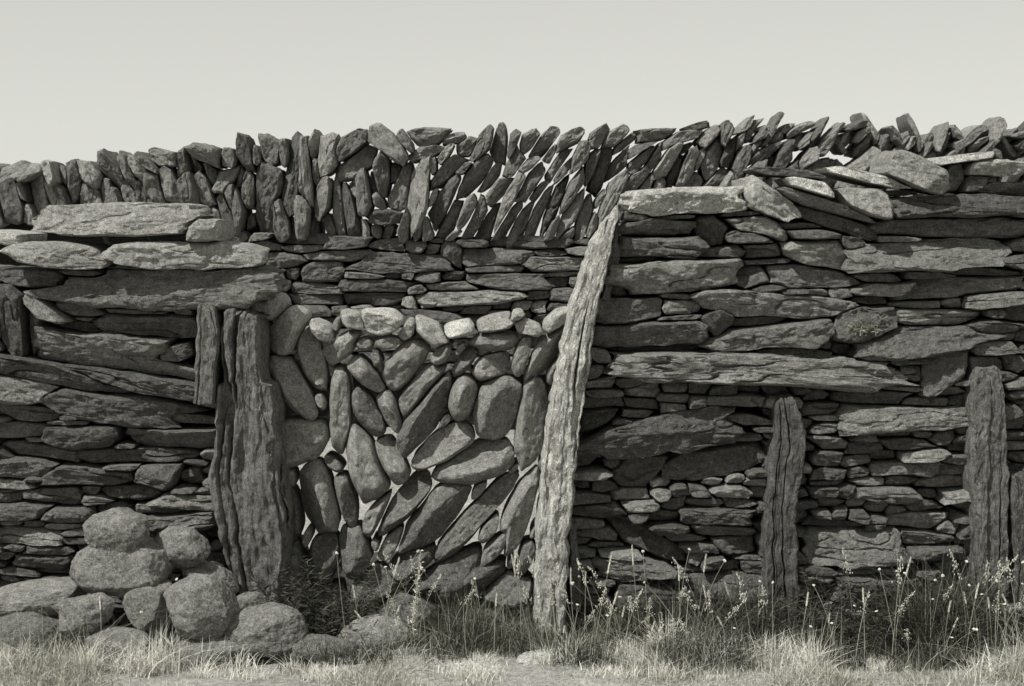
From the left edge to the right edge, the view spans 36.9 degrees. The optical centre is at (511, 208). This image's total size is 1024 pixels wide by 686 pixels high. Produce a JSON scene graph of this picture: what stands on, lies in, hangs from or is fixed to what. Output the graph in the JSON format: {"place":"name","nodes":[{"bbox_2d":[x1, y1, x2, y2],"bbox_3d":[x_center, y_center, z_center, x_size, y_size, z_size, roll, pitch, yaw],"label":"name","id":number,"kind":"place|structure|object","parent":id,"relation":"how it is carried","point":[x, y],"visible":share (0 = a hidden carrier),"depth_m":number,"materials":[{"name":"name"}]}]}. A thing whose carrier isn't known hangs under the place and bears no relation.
{"place":"outdoors","nodes":[
{"label":"outdoors","id":0,"kind":"place"},
{"bbox_2d":[0,234,1023,685],"bbox_3d":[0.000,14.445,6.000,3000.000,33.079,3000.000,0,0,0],"label":"ground","id":1,"kind":"structure","parent":0,"point":[536,674],"depth_m":5.36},
{"bbox_2d":[0,611,77,656],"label":"boulder","id":2,"kind":"object","parent":1,"relation":"on","point":[11,621],"visible":0.5,"depth_m":5.55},
{"bbox_2d":[0,577,86,616],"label":"boulder","id":3,"kind":"object","parent":2,"relation":"on","point":[53,592],"visible":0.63,"depth_m":5.68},
{"bbox_2d":[99,595,101,663],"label":"grass stalk","id":4,"kind":"object","parent":1,"relation":"on","point":[100,613],"depth_m":5.50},
{"bbox_2d":[86,626,151,663],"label":"boulder","id":5,"kind":"object","parent":1,"relation":"on","point":[123,633],"visible":0.65,"depth_m":5.49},
{"bbox_2d":[59,592,114,635],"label":"boulder","id":6,"kind":"object","parent":5,"relation":"on","point":[82,606],"visible":0.96,"depth_m":5.51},
{"bbox_2d":[0,264,289,631],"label":"dry stone wall","id":7,"kind":"structure","parent":1,"relation":"on","point":[100,411],"depth_m":5.98,"materials":[{"name":"stone"}]},
{"bbox_2d":[0,240,117,268],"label":"stone slab","id":8,"kind":"structure","parent":7,"relation":"on","point":[68,254],"depth_m":5.87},
{"bbox_2d":[0,229,46,245],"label":"stone slab","id":9,"kind":"structure","parent":8,"relation":"on","point":[8,237],"depth_m":6.03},
{"bbox_2d":[101,240,269,269],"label":"stone slab","id":10,"kind":"structure","parent":7,"relation":"on","point":[169,254],"depth_m":5.86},
{"bbox_2d":[30,202,214,236],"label":"stone slab","id":11,"kind":"structure","parent":10,"relation":"on","point":[129,219],"depth_m":5.90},
{"bbox_2d":[186,218,233,241],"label":"stone block","id":12,"kind":"structure","parent":10,"relation":"on","point":[205,230],"depth_m":5.85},
{"bbox_2d":[193,303,223,404],"bbox_3d":[-1.169,0.554,5.914,0.102,0.390,0.131,0,0,0],"label":"upright stone","id":13,"kind":"object","parent":7,"relation":"on","point":[208,360],"visible":0.92,"depth_m":5.86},
{"bbox_2d":[121,579,172,636],"bbox_3d":[-1.337,1.473,5.672,0.196,0.223,0.164,-10,2,-9],"label":"boulder","id":14,"kind":"object","parent":1,"relation":"on","point":[148,601],"visible":0.65,"depth_m":5.61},
{"bbox_2d":[69,537,173,597],"bbox_3d":[-1.456,1.326,5.728,0.383,0.242,0.248,-5,-1,8],"label":"boulder","id":15,"kind":"object","parent":14,"relation":"on","point":[119,574],"visible":0.82,"depth_m":5.64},
{"bbox_2d":[83,507,149,552],"bbox_3d":[-1.468,1.200,5.703,0.245,0.182,0.168,0,0,-9],"label":"boulder","id":16,"kind":"object","parent":15,"relation":"on","point":[122,529],"visible":0.97,"depth_m":5.64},
{"bbox_2d":[159,637,246,667],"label":"boulder","id":17,"kind":"object","parent":1,"relation":"on","point":[219,644],"visible":0.74,"depth_m":5.48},
{"bbox_2d":[163,574,240,640],"bbox_3d":[-1.135,1.445,5.575,0.279,0.248,0.209,0,0,9],"label":"boulder","id":18,"kind":"object","parent":17,"relation":"on","point":[200,606],"visible":0.97,"depth_m":5.50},
{"bbox_2d":[208,307,296,604],"bbox_3d":[-1.013,0.983,6.030,0.316,1.236,0.359,0,0,0],"label":"gatepost","id":19,"kind":"object","parent":1,"relation":"on","point":[252,496],"visible":0.94,"depth_m":5.88,"materials":[{"name":"stone"}]},
{"bbox_2d":[236,591,268,609],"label":"boulder","id":20,"kind":"object","parent":1,"relation":"on","point":[248,600],"visible":0.35,"depth_m":5.75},
{"bbox_2d":[181,560,238,593],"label":"boulder","id":21,"kind":"object","parent":20,"relation":"on","point":[216,570],"visible":0.53,"depth_m":5.77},
{"bbox_2d":[154,525,210,568],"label":"boulder","id":22,"kind":"object","parent":21,"relation":"on","point":[185,547],"visible":0.88,"depth_m":5.73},
{"bbox_2d":[223,602,307,656],"bbox_3d":[-0.904,1.545,5.620,0.311,0.191,0.207,-4,1,-9],"label":"boulder","id":23,"kind":"object","parent":1,"relation":"on","point":[268,626],"visible":0.9,"depth_m":5.54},
{"bbox_2d":[285,633,356,661],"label":"boulder","id":24,"kind":"object","parent":1,"relation":"on","point":[310,641],"visible":0.41,"depth_m":5.55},
{"bbox_2d":[230,550,423,637],"bbox_3d":[-0.695,1.473,5.800,0.742,0.376,0.444,0,0,20],"label":"fern","id":25,"kind":"object","parent":1,"relation":"on","point":[335,624],"visible":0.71,"depth_m":5.78,"materials":[{"name":"grey plant"}]},
{"bbox_2d":[335,551,346,640],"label":"flower stalk","id":26,"kind":"object","parent":1,"relation":"on","point":[336,552],"visible":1,"depth_m":5.58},
{"bbox_2d":[352,585,360,644],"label":"grass stalk","id":27,"kind":"object","parent":1,"relation":"on","point":[356,606],"depth_m":5.58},
{"bbox_2d":[338,613,409,649],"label":"boulder","id":28,"kind":"object","parent":1,"relation":"on","point":[374,625],"visible":0.72,"depth_m":5.65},
{"bbox_2d":[372,563,395,659],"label":"flower stalk","id":29,"kind":"object","parent":1,"relation":"on","point":[373,564],"visible":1,"depth_m":5.46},
{"bbox_2d":[382,557,399,656],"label":"grass stalk","id":30,"kind":"object","parent":1,"relation":"on","point":[388,597],"depth_m":5.51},
{"bbox_2d":[386,593,407,646],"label":"grass stalk","id":31,"kind":"object","parent":1,"relation":"on","point":[397,613],"depth_m":5.51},
{"bbox_2d":[383,551,418,640],"bbox_3d":[-0.401,1.440,5.622,0.149,0.383,0.039,0,0,-25],"label":"grass stalk","id":32,"kind":"object","parent":1,"relation":"on","point":[401,582],"depth_m":5.62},
{"bbox_2d":[389,646,426,655],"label":"boulder","id":33,"kind":"object","parent":1,"relation":"on","point":[406,651],"visible":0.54,"depth_m":5.53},
{"bbox_2d":[263,292,566,631],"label":"blocked gateway wall","id":34,"kind":"structure","parent":1,"relation":"on","point":[458,456],"depth_m":6.06,"materials":[{"name":"stone"}]},
{"bbox_2d":[408,550,423,643],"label":"wildflower plant","id":35,"kind":"object","parent":1,"relation":"on","point":[414,607],"visible":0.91,"depth_m":5.75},
{"bbox_2d":[410,557,425,647],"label":"grass stalk","id":36,"kind":"object","parent":1,"relation":"on","point":[419,594],"depth_m":5.57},
{"bbox_2d":[419,574,440,637],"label":"grass stalk","id":37,"kind":"object","parent":1,"relation":"on","point":[429,595],"depth_m":5.70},
{"bbox_2d":[420,566,448,643],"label":"flower stalk","id":38,"kind":"object","parent":1,"relation":"on","point":[421,567],"visible":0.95,"depth_m":5.56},
{"bbox_2d":[449,591,474,637],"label":"grass stalk","id":39,"kind":"object","parent":1,"relation":"on","point":[462,605],"depth_m":5.60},
{"bbox_2d":[427,657,505,673],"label":"boulder","id":40,"kind":"object","parent":1,"relation":"on","point":[475,662],"visible":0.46,"depth_m":5.40,"materials":[{"name":"stone"}]},
{"bbox_2d":[494,593,497,657],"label":"grass stalk","id":41,"kind":"object","parent":1,"relation":"on","point":[495,613],"depth_m":5.51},
{"bbox_2d":[0,112,1023,429],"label":"dry stone wall","id":42,"kind":"structure","parent":1,"relation":"on","point":[412,264],"depth_m":9.01,"materials":[{"name":"stone"}]},
{"bbox_2d":[0,606,1023,685],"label":"grass tufts","id":43,"kind":"object","parent":1,"relation":"on","point":[139,664],"visible":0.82,"depth_m":5.39,"materials":[{"name":"plant"}]},
{"bbox_2d":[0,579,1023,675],"bbox_3d":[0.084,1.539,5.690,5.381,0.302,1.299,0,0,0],"label":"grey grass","id":44,"kind":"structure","parent":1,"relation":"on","point":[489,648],"depth_m":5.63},
{"bbox_2d":[515,553,522,629],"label":"grass stalk","id":45,"kind":"object","parent":1,"relation":"on","point":[517,569],"depth_m":5.69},
{"bbox_2d":[511,554,531,648],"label":"grass stalk","id":46,"kind":"object","parent":1,"relation":"on","point":[519,593],"depth_m":5.58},
{"bbox_2d":[523,584,533,658],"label":"grass stalk","id":47,"kind":"object","parent":1,"relation":"on","point":[524,587],"depth_m":5.31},
{"bbox_2d":[527,555,549,639],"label":"grass stalk","id":48,"kind":"object","parent":1,"relation":"on","point":[540,585],"depth_m":5.61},
{"bbox_2d":[537,596,552,666],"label":"flower stalk","id":49,"kind":"object","parent":1,"relation":"on","point":[545,629],"visible":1,"depth_m":5.45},
{"bbox_2d":[516,648,573,664],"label":"boulder","id":50,"kind":"object","parent":1,"relation":"on","point":[524,659],"visible":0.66,"depth_m":5.47,"materials":[{"name":"stone"}]},
{"bbox_2d":[547,585,556,647],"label":"grass stalk","id":51,"kind":"object","parent":1,"relation":"on","point":[552,601],"depth_m":5.62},
{"bbox_2d":[550,562,560,647],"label":"grass stalk","id":52,"kind":"object","parent":1,"relation":"on","point":[559,588],"depth_m":5.67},
{"bbox_2d":[560,583,573,642],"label":"grass stalk","id":53,"kind":"object","parent":1,"relation":"on","point":[561,586],"depth_m":5.43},
{"bbox_2d":[570,567,575,637],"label":"grass stalk","id":54,"kind":"object","parent":1,"relation":"on","point":[571,596],"depth_m":5.74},
{"bbox_2d":[533,202,618,632],"bbox_3d":[0.247,0.796,5.962,0.331,1.646,0.256,0,0,0],"label":"gatepost","id":55,"kind":"object","parent":1,"relation":"on","point":[553,515],"visible":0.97,"depth_m":5.85,"materials":[{"name":"stone"}]},
{"bbox_2d":[584,571,585,635],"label":"grass stalk","id":56,"kind":"object","parent":1,"relation":"on","point":[585,595],"depth_m":5.76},
{"bbox_2d":[576,558,596,636],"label":"grass stalk","id":57,"kind":"object","parent":1,"relation":"on","point":[586,585],"depth_m":5.83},
{"bbox_2d":[589,587,606,665],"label":"grass stalk","id":58,"kind":"object","parent":1,"relation":"on","point":[599,599],"depth_m":5.41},
{"bbox_2d":[570,582,627,667],"bbox_3d":[0.307,1.471,5.408,0.235,0.342,0.015,0,0,-28],"label":"flower stalk","id":59,"kind":"object","parent":1,"relation":"on","point":[571,583],"visible":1,"depth_m":5.42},
{"bbox_2d":[594,554,611,645],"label":"grass stalk","id":60,"kind":"object","parent":1,"relation":"on","point":[605,585],"depth_m":5.58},
{"bbox_2d":[588,567,619,629],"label":"grass stalk","id":61,"kind":"object","parent":1,"relation":"on","point":[600,583],"depth_m":5.74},
{"bbox_2d":[601,591,618,655],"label":"grass stalk","id":62,"kind":"object","parent":1,"relation":"on","point":[610,615],"depth_m":5.59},
{"bbox_2d":[606,598,628,661],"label":"grass stalk","id":63,"kind":"object","parent":1,"relation":"on","point":[607,601],"depth_m":5.42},
{"bbox_2d":[628,596,638,648],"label":"grass stalk","id":64,"kind":"object","parent":1,"relation":"on","point":[634,619],"depth_m":5.57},
{"bbox_2d":[624,588,643,666],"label":"grass stalk","id":65,"kind":"object","parent":1,"relation":"on","point":[632,611],"depth_m":5.45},
{"bbox_2d":[631,544,641,640],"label":"grass stalk","id":66,"kind":"object","parent":1,"relation":"on","point":[634,579],"depth_m":5.72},
{"bbox_2d":[641,550,647,629],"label":"flower stalk","id":67,"kind":"object","parent":1,"relation":"on","point":[642,551],"visible":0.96,"depth_m":5.81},
{"bbox_2d":[632,612,691,653],"bbox_3d":[0.547,1.551,5.616,0.224,0.164,0.116,0,0,0],"label":"leafy weed","id":68,"kind":"object","parent":1,"relation":"on","point":[658,634],"visible":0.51,"depth_m":5.61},
{"bbox_2d":[678,565,679,619],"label":"grass stalk","id":69,"kind":"object","parent":1,"relation":"on","point":[679,589],"depth_m":5.70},
{"bbox_2d":[674,587,686,629],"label":"grass stalk","id":70,"kind":"object","parent":1,"relation":"on","point":[680,599],"depth_m":5.65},
{"bbox_2d":[671,557,701,619],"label":"grass stalk","id":71,"kind":"object","parent":1,"relation":"on","point":[685,578],"depth_m":5.76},
{"bbox_2d":[681,592,712,633],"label":"grass stalk","id":72,"kind":"object","parent":1,"relation":"on","point":[694,605],"depth_m":5.55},
{"bbox_2d":[697,554,706,624],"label":"grass stalk","id":73,"kind":"object","parent":1,"relation":"on","point":[703,576],"depth_m":5.61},
{"bbox_2d":[701,590,712,664],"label":"grass stalk","id":74,"kind":"object","parent":1,"relation":"on","point":[708,602],"depth_m":5.32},
{"bbox_2d":[695,559,725,645],"bbox_3d":[0.719,1.464,5.581,0.121,0.378,0.015,0,0,-7],"label":"flower stalk","id":75,"kind":"object","parent":1,"relation":"on","point":[724,560],"visible":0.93,"depth_m":5.58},
{"bbox_2d":[712,599,746,645],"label":"grass stalk","id":76,"kind":"object","parent":1,"relation":"on","point":[733,612],"depth_m":5.50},
{"bbox_2d":[724,581,739,636],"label":"grass stalk","id":77,"kind":"object","parent":1,"relation":"on","point":[730,601],"depth_m":5.58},
{"bbox_2d":[462,526,1023,655],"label":"rank grass","id":78,"kind":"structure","parent":1,"relation":"on","point":[947,565],"depth_m":5.73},
{"bbox_2d":[657,590,828,642],"bbox_3d":[0.860,1.525,5.733,0.669,0.207,0.346,0,0,0],"label":"leafy weed","id":79,"kind":"object","parent":1,"relation":"on","point":[740,612],"visible":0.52,"depth_m":5.75,"materials":[{"name":"grey plant"}]},
{"bbox_2d":[735,573,751,671],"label":"grass stalk","id":80,"kind":"object","parent":1,"relation":"on","point":[740,584],"depth_m":5.39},
{"bbox_2d":[757,585,767,667],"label":"grass stalk","id":81,"kind":"object","parent":1,"relation":"on","point":[763,594],"depth_m":5.31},
{"bbox_2d":[772,581,773,646],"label":"flower stalk","id":82,"kind":"object","parent":1,"relation":"on","point":[772,607],"visible":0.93,"depth_m":5.65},
{"bbox_2d":[565,163,1023,633],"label":"dry stone wall","id":83,"kind":"structure","parent":1,"relation":"on","point":[714,333],"depth_m":5.98,"materials":[{"name":"stone"}]},
{"bbox_2d":[568,521,581,609],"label":"upright stone","id":84,"kind":"object","parent":83,"relation":"on","point":[575,593],"visible":0.91,"depth_m":5.93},
{"bbox_2d":[600,224,619,300],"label":"splintered slab","id":85,"kind":"structure","parent":83,"relation":"on","point":[614,258],"depth_m":5.95,"materials":[{"name":"stone"}]},
{"bbox_2d":[618,186,747,215],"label":"stone slab","id":86,"kind":"structure","parent":83,"relation":"on","point":[681,200],"depth_m":5.94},
{"bbox_2d":[731,175,801,221],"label":"stone slab","id":87,"kind":"structure","parent":83,"relation":"on","point":[761,197],"depth_m":5.95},
{"bbox_2d":[756,390,805,622],"bbox_3d":[1.051,1.155,5.995,0.179,0.878,0.211,0,0,0],"label":"upright stone","id":88,"kind":"object","parent":83,"relation":"on","point":[784,460],"visible":0.86,"depth_m":5.90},
{"bbox_2d":[773,187,875,222],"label":"stone slab","id":89,"kind":"structure","parent":83,"relation":"on","point":[802,199],"depth_m":5.95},
{"bbox_2d":[774,177,834,197],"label":"stone slab","id":90,"kind":"structure","parent":89,"relation":"on","point":[816,188],"depth_m":5.91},
{"bbox_2d":[742,167,825,179],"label":"stone slab","id":91,"kind":"structure","parent":90,"relation":"on","point":[773,172],"depth_m":6.00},
{"bbox_2d":[825,187,893,219],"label":"stone slab","id":92,"kind":"structure","parent":83,"relation":"on","point":[873,203],"depth_m":5.90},
{"bbox_2d":[814,166,909,188],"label":"stone slab","id":93,"kind":"structure","parent":83,"relation":"on","point":[857,177],"depth_m":5.97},
{"bbox_2d":[843,309,886,335],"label":"moss","id":94,"kind":"object","parent":83,"relation":"on","point":[856,326],"depth_m":5.94,"materials":[{"name":"grey plant"}]},
{"bbox_2d":[869,150,949,194],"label":"stone slab","id":95,"kind":"structure","parent":83,"relation":"on","point":[916,173],"depth_m":5.91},
{"bbox_2d":[927,151,994,165],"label":"stone slab","id":96,"kind":"structure","parent":95,"relation":"on","point":[951,159],"depth_m":5.95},
{"bbox_2d":[958,365,1010,597],"bbox_3d":[1.843,1.051,5.991,0.161,0.886,0.218,0,0,0],"label":"upright stone","id":97,"kind":"object","parent":83,"relation":"on","point":[985,475],"visible":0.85,"depth_m":5.90,"materials":[{"name":"stone"}]},
{"bbox_2d":[960,159,1023,176],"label":"stone slab","id":98,"kind":"structure","parent":83,"relation":"on","point":[995,168],"depth_m":5.96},
{"bbox_2d":[1007,467,1023,604],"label":"upright stone","id":99,"kind":"object","parent":83,"relation":"on","point":[1015,522],"visible":0.69,"depth_m":5.90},
{"bbox_2d":[798,592,808,651],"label":"grass stalk","id":100,"kind":"object","parent":1,"relation":"on","point":[805,612],"depth_m":5.56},
{"bbox_2d":[685,559,967,646],"bbox_3d":[1.200,1.488,5.780,1.088,0.312,0.572,0,0,0],"label":"leafy weed","id":101,"kind":"object","parent":1,"relation":"on","point":[840,625],"visible":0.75,"depth_m":5.76,"materials":[{"name":"grey plant"}]},
{"bbox_2d":[842,548,852,638],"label":"grass stalk","id":102,"kind":"object","parent":1,"relation":"on","point":[848,578],"depth_m":5.76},
{"bbox_2d":[855,592,869,658],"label":"grass stalk","id":103,"kind":"object","parent":1,"relation":"on","point":[865,603],"depth_m":5.56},
{"bbox_2d":[862,587,864,660],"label":"grass stalk","id":104,"kind":"object","parent":1,"relation":"on","point":[864,627],"depth_m":5.54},
{"bbox_2d":[878,568,894,641],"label":"flower stalk","id":105,"kind":"object","parent":1,"relation":"on","point":[879,569],"visible":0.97,"depth_m":5.60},
{"bbox_2d":[891,556,903,659],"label":"grass stalk","id":106,"kind":"object","parent":1,"relation":"on","point":[899,571],"depth_m":5.56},
{"bbox_2d":[891,603,905,652],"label":"grass stalk","id":107,"kind":"object","parent":1,"relation":"on","point":[898,618],"depth_m":5.56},
{"bbox_2d":[779,570,1023,645],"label":"leafy weed","id":108,"kind":"object","parent":1,"relation":"on","point":[909,608],"visible":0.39,"depth_m":5.75,"materials":[{"name":"grey plant"}]},
{"bbox_2d":[895,556,911,652],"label":"grass stalk","id":109,"kind":"object","parent":1,"relation":"on","point":[901,595],"depth_m":5.56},
{"bbox_2d":[904,629,909,667],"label":"grass stalk","id":110,"kind":"object","parent":1,"relation":"on","point":[907,634],"depth_m":5.43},
{"bbox_2d":[947,549,965,631],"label":"grass stalk","id":111,"kind":"object","parent":1,"relation":"on","point":[951,554],"depth_m":5.61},
{"bbox_2d":[966,583,978,653],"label":"grass stalk","id":112,"kind":"object","parent":1,"relation":"on","point":[972,611],"depth_m":5.54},
{"bbox_2d":[968,584,979,654],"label":"flower stalk","id":113,"kind":"object","parent":1,"relation":"on","point":[969,585],"visible":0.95,"depth_m":5.49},
{"bbox_2d":[983,561,994,649],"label":"grass stalk","id":114,"kind":"object","parent":1,"relation":"on","point":[988,574],"depth_m":5.48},
{"bbox_2d":[972,555,1017,616],"bbox_3d":[1.782,1.468,5.739,0.126,0.401,0.049,13,5,13],"label":"grass stalk","id":115,"kind":"object","parent":1,"relation":"on","point":[1002,570],"depth_m":5.72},
{"bbox_2d":[992,590,1002,650],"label":"grass stalk","id":116,"kind":"object","parent":1,"relation":"on","point":[996,609],"depth_m":5.50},
{"bbox_2d":[994,561,1002,642],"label":"grass stalk","id":117,"kind":"object","parent":1,"relation":"on","point":[1001,586],"depth_m":5.70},
{"bbox_2d":[996,579,1008,656],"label":"flower stalk","id":118,"kind":"object","parent":1,"relation":"on","point":[997,581],"visible":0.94,"depth_m":5.39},
{"bbox_2d":[1005,557,1017,639],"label":"grass stalk","id":119,"kind":"object","parent":1,"relation":"on","point":[1009,569],"depth_m":5.58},
{"bbox_2d":[999,595,1023,651],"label":"grass stalk","id":120,"kind":"object","parent":1,"relation":"on","point":[1010,616],"depth_m":5.52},
{"bbox_2d":[0,623,1023,685],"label":"short grass","id":121,"kind":"structure","parent":0,"point":[817,674],"depth_m":5.27,"materials":[{"name":"plant"}]},
{"bbox_2d":[0,536,1023,684],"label":"long dry grass","id":122,"kind":"structure","parent":0,"point":[448,651],"depth_m":5.47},
{"bbox_2d":[0,0,1023,235],"label":"sky","id":123,"kind":"structure","parent":0,"point":[79,79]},
{"bbox_2d":[13,572,1023,673],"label":"dark grass","id":124,"kind":"structure","parent":0,"point":[971,641],"depth_m":5.63,"materials":[{"name":"plant"}]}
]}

